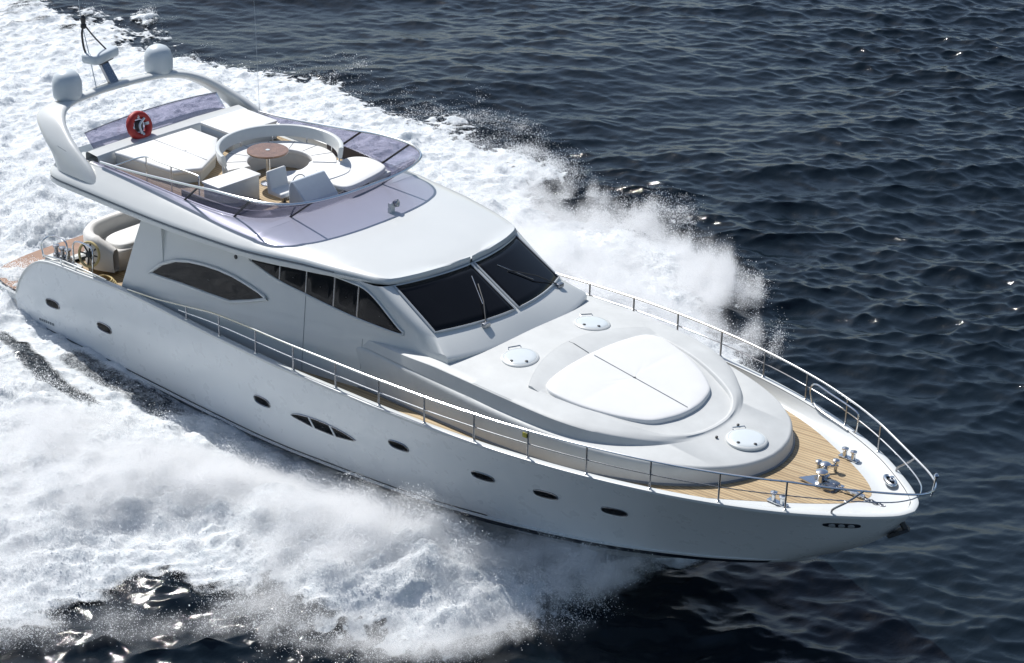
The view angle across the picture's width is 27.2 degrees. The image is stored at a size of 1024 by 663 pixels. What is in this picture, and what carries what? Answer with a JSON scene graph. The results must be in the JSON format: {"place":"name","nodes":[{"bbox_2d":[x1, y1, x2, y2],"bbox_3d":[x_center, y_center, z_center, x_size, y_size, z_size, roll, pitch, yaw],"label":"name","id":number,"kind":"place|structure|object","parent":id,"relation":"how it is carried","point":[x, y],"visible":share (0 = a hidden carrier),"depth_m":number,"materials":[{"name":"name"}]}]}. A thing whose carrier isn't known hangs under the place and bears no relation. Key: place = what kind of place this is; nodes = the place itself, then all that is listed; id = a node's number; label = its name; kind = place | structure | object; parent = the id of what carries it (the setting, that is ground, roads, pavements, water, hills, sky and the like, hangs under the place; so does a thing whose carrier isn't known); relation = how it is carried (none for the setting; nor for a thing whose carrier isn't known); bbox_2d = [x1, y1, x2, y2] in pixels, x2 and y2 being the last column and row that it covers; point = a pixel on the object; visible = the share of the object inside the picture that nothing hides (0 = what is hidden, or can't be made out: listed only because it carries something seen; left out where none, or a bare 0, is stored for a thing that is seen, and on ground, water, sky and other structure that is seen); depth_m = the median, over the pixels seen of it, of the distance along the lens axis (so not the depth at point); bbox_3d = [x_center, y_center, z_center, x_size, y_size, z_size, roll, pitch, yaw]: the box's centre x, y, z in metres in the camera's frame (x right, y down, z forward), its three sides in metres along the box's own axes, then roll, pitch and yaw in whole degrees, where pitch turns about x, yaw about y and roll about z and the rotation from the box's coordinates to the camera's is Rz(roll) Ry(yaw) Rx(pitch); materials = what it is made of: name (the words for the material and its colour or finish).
{"place":"outdoors","nodes":[
{"label":"outdoors","id":0,"kind":"place"},
{"bbox_2d":[0,0,1023,662],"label":"sea","id":1,"kind":"structure","parent":0,"point":[846,176],"depth_m":62.02,"materials":[{"name":"liquid"}]},
{"bbox_2d":[0,0,753,660],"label":"wake foam","id":2,"kind":"object","parent":1,"relation":"on","point":[54,40],"visible":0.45,"depth_m":47.22,"materials":[{"name":"white liquid"}]},
{"bbox_2d":[0,0,793,662],"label":"spray drops","id":3,"kind":"object","parent":1,"relation":"on","point":[638,225],"depth_m":46.28,"materials":[{"name":"white liquid"}]},
{"bbox_2d":[0,0,938,562],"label":"motor yacht","id":4,"kind":"object","parent":1,"relation":"on","point":[398,330],"visible":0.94,"depth_m":45.91,"materials":[{"name":"white plastic"}]},
{"bbox_2d":[78,241,99,273],"bbox_3d":[-10.333,-1.761,51.835,0.666,0.926,0.215,16,30,25],"label":"spoked reel","id":5,"kind":"object","parent":4,"relation":"on","point":[89,257],"visible":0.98,"depth_m":51.76,"materials":[{"name":"beige metal"}]},
{"bbox_2d":[99,274,116,283],"bbox_3d":[-9.952,-1.244,51.803,0.704,0.180,0.526,22,33,37],"label":"coiled rope","id":6,"kind":"object","parent":4,"relation":"on","point":[110,278],"visible":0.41,"depth_m":51.90,"materials":[{"name":"beige fabric"}]},
{"bbox_2d":[126,111,151,138],"bbox_3d":[-9.052,-4.999,51.490,0.384,0.692,0.729,22,33,37],"label":"life ring","id":7,"kind":"object","parent":4,"relation":"hanging from","point":[133,127],"visible":1,"depth_m":51.40,"materials":[{"name":"red plastic"}]},
{"bbox_2d":[115,128,217,174],"bbox_3d":[-7.841,-4.267,50.723,2.300,0.135,2.370,22,33,37],"label":"sun pad","id":8,"kind":"object","parent":4,"relation":"on","point":[198,155],"visible":0.88,"depth_m":50.59,"materials":[{"name":"white fabric"}]},
{"bbox_2d":[330,157,385,190],"bbox_3d":[-3.748,-3.721,49.671,1.385,0.138,1.789,22,33,37],"label":"sun pad","id":9,"kind":"object","parent":4,"relation":"on","point":[364,171],"visible":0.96,"depth_m":49.48,"materials":[{"name":"white fabric"}]},
{"bbox_2d":[546,335,709,423],"bbox_3d":[2.657,1.104,43.928,2.721,0.489,3.606,23,33,34],"label":"sun pad","id":10,"kind":"object","parent":4,"relation":"on","point":[669,383],"visible":1,"depth_m":43.74,"materials":[{"name":"white fabric"}]}
]}

